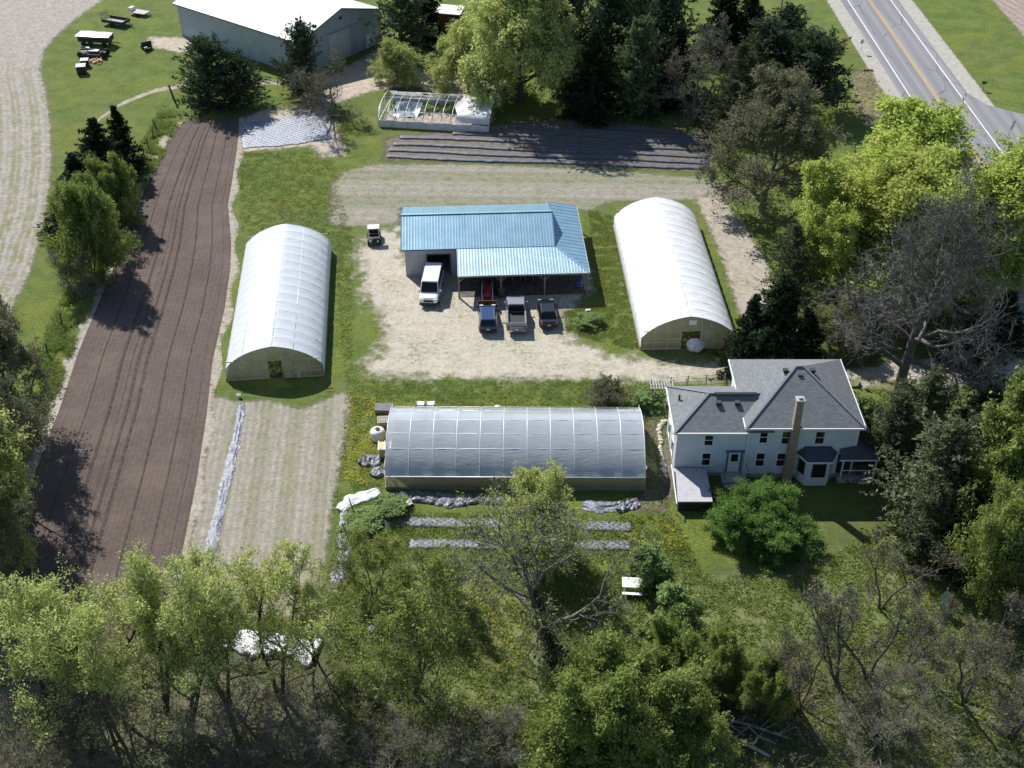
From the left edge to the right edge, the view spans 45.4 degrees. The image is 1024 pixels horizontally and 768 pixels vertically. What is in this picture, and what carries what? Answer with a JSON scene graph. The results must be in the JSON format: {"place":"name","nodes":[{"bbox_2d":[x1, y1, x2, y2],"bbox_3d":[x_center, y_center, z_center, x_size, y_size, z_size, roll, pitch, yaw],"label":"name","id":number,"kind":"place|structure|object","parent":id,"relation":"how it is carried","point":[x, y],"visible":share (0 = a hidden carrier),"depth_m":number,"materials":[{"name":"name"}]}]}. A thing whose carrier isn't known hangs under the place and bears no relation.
{"place":"outdoors","nodes":[
{"label":"outdoors","id":0,"kind":"place"},
{"bbox_2d":[0,0,100,314],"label":"crop field","id":1,"kind":"structure","parent":0,"point":[30,30],"depth_m":159.59,"materials":[{"name":"soil"}]},
{"bbox_2d":[0,122,181,560],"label":"field edge path","id":2,"kind":"structure","parent":0,"point":[69,363],"depth_m":118.04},
{"bbox_2d":[0,117,238,638],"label":"tilled field","id":3,"kind":"structure","parent":0,"point":[123,461],"depth_m":113.62,"materials":[{"name":"soil"}]},
{"bbox_2d":[0,0,1023,688],"bbox_3d":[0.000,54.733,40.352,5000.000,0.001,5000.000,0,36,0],"label":"ground","id":4,"kind":"structure","parent":0,"point":[982,40],"depth_m":138.45,"materials":[{"name":"plant"}]},
{"bbox_2d":[0,398,42,574],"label":"willow tree","id":5,"kind":"object","parent":4,"relation":"on","point":[8,460],"visible":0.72,"depth_m":92.88,"materials":[{"name":"green plant"}]},
{"bbox_2d":[0,351,54,522],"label":"willow tree","id":6,"kind":"object","parent":4,"relation":"on","point":[34,419],"visible":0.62,"depth_m":98.49,"materials":[{"name":"green plant"}]},
{"bbox_2d":[0,294,74,429],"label":"budding tree","id":7,"kind":"object","parent":4,"relation":"on","point":[19,361],"visible":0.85,"depth_m":105.35,"materials":[{"name":"green plant"}]},
{"bbox_2d":[38,169,142,287],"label":"leafy tree","id":8,"kind":"object","parent":4,"relation":"on","point":[87,216],"visible":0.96,"depth_m":125.47,"materials":[{"name":"green plant"}]},
{"bbox_2d":[20,105,178,415],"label":"verge grass","id":9,"kind":"structure","parent":4,"relation":"on","point":[80,311],"depth_m":124.11,"materials":[{"name":"plant"}]},
{"bbox_2d":[82,150,144,227],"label":"leafy tree","id":10,"kind":"object","parent":4,"relation":"on","point":[115,179],"visible":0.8,"depth_m":135.78,"materials":[{"name":"green plant"}]},
{"bbox_2d":[169,29,244,116],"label":"pine tree","id":11,"kind":"object","parent":4,"relation":"on","point":[200,66],"visible":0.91,"depth_m":162.16,"materials":[{"name":"green plant"}]},
{"bbox_2d":[173,117,245,596],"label":"field margin","id":12,"kind":"object","parent":4,"relation":"on","point":[199,496],"visible":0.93,"depth_m":116.84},
{"bbox_2d":[207,48,279,112],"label":"pine tree","id":13,"kind":"object","parent":4,"relation":"on","point":[236,77],"visible":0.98,"depth_m":162.98,"materials":[{"name":"green plant"}]},
{"bbox_2d":[183,392,351,616],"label":"garden plot","id":14,"kind":"object","parent":4,"relation":"on","point":[284,479],"visible":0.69,"depth_m":103.72,"materials":[{"name":"soil"}]},
{"bbox_2d":[204,404,245,572],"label":"plastic strip","id":15,"kind":"object","parent":14,"relation":"on","point":[229,468],"visible":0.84,"depth_m":103.19,"materials":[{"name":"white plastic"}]},
{"bbox_2d":[172,0,382,72],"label":"pole shed","id":16,"kind":"structure","parent":4,"relation":"on","point":[252,28],"depth_m":177.71,"materials":[{"name":"white metal"}]},
{"bbox_2d":[225,224,331,380],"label":"greenhouse","id":17,"kind":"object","parent":4,"relation":"on","point":[280,324],"visible":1,"depth_m":120.06,"materials":[{"name":"plastic"}]},
{"bbox_2d":[240,108,346,158],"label":"bare patch","id":18,"kind":"object","parent":4,"relation":"on","point":[332,146],"visible":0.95,"depth_m":158.85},
{"bbox_2d":[239,113,331,148],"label":"ground cover cloth","id":19,"kind":"object","parent":18,"relation":"on","point":[276,132],"visible":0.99,"depth_m":158.92,"materials":[{"name":"fabric"}]},
{"bbox_2d":[278,46,368,131],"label":"bare tree","id":20,"kind":"object","parent":18,"relation":"on","point":[306,78],"visible":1,"depth_m":159.28,"materials":[{"name":"grey plant"}]},
{"bbox_2d":[238,151,354,511],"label":"lawn grass","id":21,"kind":"structure","parent":4,"relation":"on","point":[311,216],"depth_m":142.97,"materials":[{"name":"plant"}]},
{"bbox_2d":[265,15,333,99],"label":"pine tree","id":22,"kind":"object","parent":4,"relation":"on","point":[301,38],"visible":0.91,"depth_m":164.42,"materials":[{"name":"green plant"}]},
{"bbox_2d":[365,34,423,89],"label":"shrub","id":23,"kind":"object","parent":4,"relation":"on","point":[393,60],"visible":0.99,"depth_m":168.31,"materials":[{"name":"green plant"}]},
{"bbox_2d":[359,0,438,61],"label":"pine tree","id":24,"kind":"object","parent":4,"relation":"on","point":[411,20],"visible":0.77,"depth_m":174.46,"materials":[{"name":"green plant"}]},
{"bbox_2d":[298,33,506,107],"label":"gravel yard","id":25,"kind":"structure","parent":4,"relation":"on","point":[358,82],"depth_m":171.49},
{"bbox_2d":[418,19,515,98],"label":"willow tree","id":26,"kind":"object","parent":25,"relation":"on","point":[446,64],"visible":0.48,"depth_m":165.14,"materials":[{"name":"green plant"}]},
{"bbox_2d":[378,91,497,131],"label":"hoop house","id":27,"kind":"structure","parent":4,"relation":"on","point":[466,114],"depth_m":161.45,"materials":[{"name":"white paint"}]},
{"bbox_2d":[348,377,670,513],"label":"lawn grass","id":28,"kind":"structure","parent":4,"relation":"on","point":[501,398],"depth_m":112.71,"materials":[{"name":"plant"}]},
{"bbox_2d":[384,404,646,490],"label":"greenhouse","id":29,"kind":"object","parent":4,"relation":"on","point":[476,448],"visible":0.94,"depth_m":102.39,"materials":[{"name":"plastic"}]},
{"bbox_2d":[448,0,587,122],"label":"willow tree","id":30,"kind":"object","parent":4,"relation":"on","point":[527,23],"visible":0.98,"depth_m":157.45,"materials":[{"name":"green plant"}]},
{"bbox_2d":[383,119,713,172],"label":"mulch plot","id":31,"kind":"object","parent":4,"relation":"on","point":[505,127],"visible":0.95,"depth_m":156.68,"materials":[{"name":"soil"}]},
{"bbox_2d":[386,154,707,169],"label":"mulch row","id":32,"kind":"object","parent":31,"relation":"on","point":[543,161],"visible":0.95,"depth_m":151.67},
{"bbox_2d":[388,148,708,164],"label":"mulch row","id":33,"kind":"object","parent":31,"relation":"on","point":[573,156],"visible":0.99,"depth_m":152.99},
{"bbox_2d":[393,142,708,158],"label":"mulch row","id":34,"kind":"object","parent":31,"relation":"on","point":[546,150],"visible":0.98,"depth_m":154.30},
{"bbox_2d":[551,29,628,129],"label":"spruce tree","id":35,"kind":"object","parent":4,"relation":"on","point":[594,71],"visible":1,"depth_m":158.84,"materials":[{"name":"green plant"}]},
{"bbox_2d":[562,209,641,348],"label":"lawn grass","id":36,"kind":"structure","parent":4,"relation":"on","point":[603,302],"depth_m":126.82,"materials":[{"name":"plant"}]},
{"bbox_2d":[578,0,640,83],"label":"pine tree","id":37,"kind":"object","parent":4,"relation":"on","point":[610,12],"visible":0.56,"depth_m":166.04,"materials":[{"name":"green plant"}]},
{"bbox_2d":[597,12,672,124],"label":"evergreen tree","id":38,"kind":"object","parent":4,"relation":"on","point":[638,83],"visible":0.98,"depth_m":158.64,"materials":[{"name":"green plant"}]},
{"bbox_2d":[621,0,708,84],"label":"pine tree","id":39,"kind":"object","parent":4,"relation":"on","point":[665,20],"visible":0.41,"depth_m":164.60,"materials":[{"name":"green plant"}]},
{"bbox_2d":[613,197,734,349],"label":"greenhouse","id":40,"kind":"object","parent":4,"relation":"on","point":[676,299],"visible":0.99,"depth_m":124.43,"materials":[{"name":"plastic"}]},
{"bbox_2d":[641,26,706,116],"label":"spruce tree","id":41,"kind":"object","parent":4,"relation":"on","point":[678,39],"visible":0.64,"depth_m":161.80,"materials":[{"name":"green plant"}]},
{"bbox_2d":[658,11,745,130],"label":"bare tree","id":42,"kind":"object","parent":4,"relation":"on","point":[695,51],"visible":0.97,"depth_m":156.85,"materials":[{"name":"grey plant"}]},
{"bbox_2d":[690,0,749,65],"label":"spruce tree","id":43,"kind":"object","parent":4,"relation":"on","point":[730,7],"visible":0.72,"depth_m":174.75,"materials":[{"name":"green plant"}]},
{"bbox_2d":[708,293,768,384],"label":"cedar tree","id":44,"kind":"object","parent":4,"relation":"on","point":[747,326],"visible":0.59,"depth_m":113.24,"materials":[{"name":"green plant"}]},
{"bbox_2d":[716,14,814,95],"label":"pine tree","id":45,"kind":"object","parent":4,"relation":"on","point":[770,34],"visible":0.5,"depth_m":160.83,"materials":[{"name":"green plant"}]},
{"bbox_2d":[683,60,858,229],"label":"budding tree","id":46,"kind":"object","parent":4,"relation":"on","point":[780,121],"visible":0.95,"depth_m":134.88,"materials":[{"name":"green plant"}]},
{"bbox_2d":[665,359,879,489],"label":"farmhouse","id":47,"kind":"object","parent":4,"relation":"on","point":[802,421],"visible":0.96,"depth_m":101.86,"materials":[{"name":"white"}]},
{"bbox_2d":[719,273,844,360],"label":"cedar tree","id":48,"kind":"object","parent":4,"relation":"on","point":[779,308],"visible":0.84,"depth_m":111.20,"materials":[{"name":"green plant"}]},
{"bbox_2d":[754,223,824,314],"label":"cedar tree","id":49,"kind":"object","parent":4,"relation":"on","point":[796,260],"visible":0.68,"depth_m":122.57,"materials":[{"name":"green plant"}]},
{"bbox_2d":[764,24,861,125],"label":"pine tree","id":50,"kind":"object","parent":4,"relation":"on","point":[823,48],"visible":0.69,"depth_m":159.33,"materials":[{"name":"green plant"}]},
{"bbox_2d":[771,153,879,310],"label":"maple tree","id":51,"kind":"object","parent":4,"relation":"on","point":[836,237],"visible":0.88,"depth_m":121.22,"materials":[{"name":"green plant"}]},
{"bbox_2d":[799,118,966,309],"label":"maple tree","id":52,"kind":"object","parent":4,"relation":"on","point":[908,145],"visible":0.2,"depth_m":120.71,"materials":[{"name":"green plant"}]},
{"bbox_2d":[842,388,928,489],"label":"evergreen tree","id":53,"kind":"object","parent":4,"relation":"on","point":[890,418],"visible":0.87,"depth_m":101.54,"materials":[{"name":"green plant"}]},
{"bbox_2d":[801,151,1023,421],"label":"bare tree","id":54,"kind":"object","parent":4,"relation":"on","point":[915,337],"visible":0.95,"depth_m":104.20,"materials":[{"name":"grey plant"}]},
{"bbox_2d":[831,147,1005,321],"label":"maple tree","id":55,"kind":"object","parent":4,"relation":"on","point":[905,186],"visible":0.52,"depth_m":117.55,"materials":[{"name":"green plant"}]},
{"bbox_2d":[867,364,969,484],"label":"evergreen tree","id":56,"kind":"object","parent":4,"relation":"on","point":[934,391],"visible":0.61,"depth_m":102.40,"materials":[{"name":"green plant"}]},
{"bbox_2d":[837,90,1000,292],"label":"maple tree","id":57,"kind":"object","parent":4,"relation":"on","point":[908,111],"visible":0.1,"depth_m":124.41,"materials":[{"name":"green plant"}]},
{"bbox_2d":[827,0,1023,323],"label":"road shoulder","id":58,"kind":"object","parent":4,"relation":"on","point":[963,76],"visible":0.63,"depth_m":181.11},
{"bbox_2d":[942,130,1023,315],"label":"maple tree","id":59,"kind":"object","parent":4,"relation":"on","point":[1004,176],"visible":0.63,"depth_m":118.89,"materials":[{"name":"green plant"}]},
{"bbox_2d":[946,359,1023,591],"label":"leafy tree","id":60,"kind":"object","parent":4,"relation":"on","point":[1005,431],"visible":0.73,"depth_m":91.47,"materials":[{"name":"green plant"}]},
{"bbox_2d":[0,629,1023,767],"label":"woodland floor","id":61,"kind":"structure","parent":0,"point":[140,757],"depth_m":83.12,"materials":[{"name":"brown plant"}]},
{"bbox_2d":[0,482,35,580],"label":"budding tree","id":62,"kind":"object","parent":61,"relation":"on","point":[10,542],"visible":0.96,"depth_m":88.43,"materials":[{"name":"green plant"}]},
{"bbox_2d":[0,551,111,704],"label":"willow tree","id":63,"kind":"object","parent":61,"relation":"on","point":[28,598],"visible":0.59,"depth_m":77.36,"materials":[{"name":"green plant"}]},
{"bbox_2d":[0,682,116,767],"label":"bare tree","id":64,"kind":"object","parent":61,"relation":"on","point":[7,756],"visible":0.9,"depth_m":75.68,"materials":[{"name":"grey plant"}]},
{"bbox_2d":[0,587,142,754],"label":"willow tree","id":65,"kind":"object","parent":61,"relation":"on","point":[93,658],"visible":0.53,"depth_m":76.65,"materials":[{"name":"green plant"}]},
{"bbox_2d":[31,681,142,767],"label":"bare tree","id":66,"kind":"object","parent":61,"relation":"on","point":[102,738],"visible":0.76,"depth_m":78.48,"materials":[{"name":"grey plant"}]},
{"bbox_2d":[0,535,182,730],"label":"willow tree","id":67,"kind":"object","parent":61,"relation":"on","point":[92,616],"visible":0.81,"depth_m":76.59,"materials":[{"name":"green plant"}]},
{"bbox_2d":[100,561,200,714],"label":"willow tree","id":68,"kind":"object","parent":61,"relation":"on","point":[139,608],"visible":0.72,"depth_m":78.74,"materials":[{"name":"green plant"}]},
{"bbox_2d":[115,597,241,744],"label":"willow tree","id":69,"kind":"object","parent":61,"relation":"on","point":[207,624],"visible":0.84,"depth_m":77.96,"materials":[{"name":"green plant"}]},
{"bbox_2d":[153,646,299,767],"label":"bare tree","id":70,"kind":"object","parent":61,"relation":"on","point":[196,726],"visible":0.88,"depth_m":78.83,"materials":[{"name":"brown plant"}]},
{"bbox_2d":[143,536,336,702],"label":"willow tree","id":71,"kind":"object","parent":61,"relation":"on","point":[197,583],"visible":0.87,"depth_m":77.12,"materials":[{"name":"green plant"}]},
{"bbox_2d":[205,537,338,702],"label":"willow tree","id":72,"kind":"object","parent":61,"relation":"on","point":[267,583],"visible":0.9,"depth_m":80.21,"materials":[{"name":"green plant"}]},
{"bbox_2d":[234,685,352,767],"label":"bare tree","id":73,"kind":"object","parent":61,"relation":"on","point":[324,745],"visible":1,"depth_m":77.62,"materials":[{"name":"grey plant"}]},
{"bbox_2d":[241,565,346,665],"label":"willow tree","id":74,"kind":"object","parent":61,"relation":"on","point":[308,589],"visible":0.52,"depth_m":83.30,"materials":[{"name":"green plant"}]},
{"bbox_2d":[348,702,438,767],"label":"bare tree","id":75,"kind":"object","parent":61,"relation":"on","point":[414,741],"visible":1,"depth_m":78.34,"materials":[{"name":"grey plant"}]},
{"bbox_2d":[316,553,484,745],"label":"budding tree","id":76,"kind":"object","parent":61,"relation":"on","point":[446,639],"visible":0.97,"depth_m":80.25,"materials":[{"name":"green plant"}]},
{"bbox_2d":[416,700,532,767],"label":"bare tree","id":77,"kind":"object","parent":61,"relation":"on","point":[516,719],"visible":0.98,"depth_m":77.16,"materials":[{"name":"grey plant"}]},
{"bbox_2d":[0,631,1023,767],"bbox_3d":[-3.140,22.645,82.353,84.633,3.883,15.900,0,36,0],"label":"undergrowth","id":78,"kind":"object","parent":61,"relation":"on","point":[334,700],"visible":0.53,"depth_m":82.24,"materials":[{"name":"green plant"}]},
{"bbox_2d":[434,473,664,683],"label":"bare tree","id":79,"kind":"object","parent":61,"relation":"on","point":[503,557],"visible":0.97,"depth_m":81.73,"materials":[{"name":"grey plant"}]},
{"bbox_2d":[518,709,611,767],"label":"thicket","id":80,"kind":"object","parent":61,"relation":"on","point":[541,739],"visible":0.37,"depth_m":76.69,"materials":[{"name":"green plant"}]},
{"bbox_2d":[514,619,727,767],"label":"thicket","id":81,"kind":"object","parent":61,"relation":"on","point":[599,699],"visible":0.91,"depth_m":74.89,"materials":[{"name":"green plant"}]},
{"bbox_2d":[583,660,752,767],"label":"thicket","id":82,"kind":"object","parent":61,"relation":"on","point":[705,725],"visible":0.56,"depth_m":75.02,"materials":[{"name":"green plant"}]},
{"bbox_2d":[632,601,719,698],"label":"thicket","id":83,"kind":"object","parent":61,"relation":"on","point":[676,647],"visible":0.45,"depth_m":81.47,"materials":[{"name":"green plant"}]},
{"bbox_2d":[698,617,756,699],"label":"tree","id":84,"kind":"object","parent":61,"relation":"on","point":[726,655],"visible":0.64,"depth_m":82.59,"materials":[{"name":"green plant"}]},
{"bbox_2d":[729,647,800,728],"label":"tree","id":85,"kind":"object","parent":61,"relation":"on","point":[766,681],"visible":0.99,"depth_m":81.48,"materials":[{"name":"green plant"}]},
{"bbox_2d":[798,576,871,689],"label":"bare tree","id":86,"kind":"object","parent":61,"relation":"on","point":[825,599],"visible":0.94,"depth_m":81.81,"materials":[{"name":"brown plant"}]},
{"bbox_2d":[806,573,927,680],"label":"bare tree","id":87,"kind":"object","parent":61,"relation":"on","point":[875,643],"visible":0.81,"depth_m":82.53,"materials":[{"name":"brown plant"}]},
{"bbox_2d":[818,641,953,767],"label":"bare tree","id":88,"kind":"object","parent":61,"relation":"on","point":[887,725],"visible":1,"depth_m":79.81,"materials":[{"name":"brown plant"}]},
{"bbox_2d":[905,591,962,669],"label":"bare tree","id":89,"kind":"object","parent":61,"relation":"on","point":[941,615],"visible":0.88,"depth_m":83.84,"materials":[{"name":"grey plant"}]},
{"bbox_2d":[938,587,1023,705],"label":"bare tree","id":90,"kind":"object","parent":61,"relation":"on","point":[976,652],"visible":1,"depth_m":81.96,"materials":[{"name":"brown plant"}]},
{"bbox_2d":[945,468,1023,653],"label":"leafy tree","id":91,"kind":"object","parent":61,"relation":"on","point":[1001,551],"visible":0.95,"depth_m":86.86,"materials":[{"name":"green plant"}]},
{"bbox_2d":[328,163,753,227],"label":"fallow field","id":92,"kind":"structure","parent":0,"point":[381,198],"depth_m":146.26,"materials":[{"name":"soil"}]},
{"bbox_2d":[635,414,673,513],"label":"foundation soil","id":93,"kind":"structure","parent":0,"point":[669,481],"depth_m":103.93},
{"bbox_2d":[671,464,712,513],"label":"deck","id":94,"kind":"structure","parent":93,"relation":"on","point":[690,487],"depth_m":100.94,"materials":[{"name":"grey paint"}]},
{"bbox_2d":[324,508,1023,767],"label":"meadow","id":95,"kind":"structure","parent":0,"point":[824,552],"depth_m":91.11,"materials":[{"name":"plant"}]},
{"bbox_2d":[315,523,418,616],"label":"budding tree","id":96,"kind":"object","parent":95,"relation":"on","point":[356,539],"visible":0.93,"depth_m":90.84,"materials":[{"name":"green plant"}]},
{"bbox_2d":[493,457,592,586],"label":"leafy tree","id":97,"kind":"object","parent":95,"relation":"on","point":[552,480],"visible":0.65,"depth_m":91.89,"materials":[{"name":"green plant"}]},
{"bbox_2d":[625,539,676,597],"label":"shrub","id":98,"kind":"object","parent":95,"relation":"on","point":[657,568],"visible":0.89,"depth_m":91.77,"materials":[{"name":"green plant"}]},
{"bbox_2d":[634,579,707,637],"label":"shrub","id":99,"kind":"object","parent":95,"relation":"on","point":[692,607],"visible":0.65,"depth_m":88.06,"materials":[{"name":"green plant"}]},
{"bbox_2d":[699,471,826,576],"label":"shrub","id":100,"kind":"object","parent":95,"relation":"on","point":[764,515],"visible":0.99,"depth_m":95.71,"materials":[{"name":"green plant"}]},
{"bbox_2d":[857,528,966,613],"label":"bare tree","id":101,"kind":"object","parent":95,"relation":"on","point":[878,555],"visible":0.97,"depth_m":89.01,"materials":[{"name":"grey plant"}]},
{"bbox_2d":[879,475,970,582],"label":"evergreen tree","id":102,"kind":"object","parent":95,"relation":"on","point":[933,520],"visible":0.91,"depth_m":92.94,"materials":[{"name":"green plant"}]},
{"bbox_2d":[858,407,1007,568],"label":"evergreen tree","id":103,"kind":"object","parent":95,"relation":"on","point":[944,457],"visible":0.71,"depth_m":93.85,"materials":[{"name":"green plant"}]},
{"bbox_2d":[348,225,1023,387],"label":"driveway","id":104,"kind":"structure","parent":0,"point":[444,337],"depth_m":119.54,"materials":[{"name":"gravel"}]},
{"bbox_2d":[401,201,589,297],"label":"barn","id":105,"kind":"structure","parent":104,"relation":"on","point":[470,246],"depth_m":129.03,"materials":[{"name":"metal"}]},
{"bbox_2d":[692,195,773,314],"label":"dirt path","id":106,"kind":"structure","parent":0,"point":[745,264],"depth_m":134.11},
{"bbox_2d":[841,0,1023,283],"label":"road","id":107,"kind":"structure","parent":0,"point":[992,119],"depth_m":175.26,"materials":[{"name":"asphalt"}]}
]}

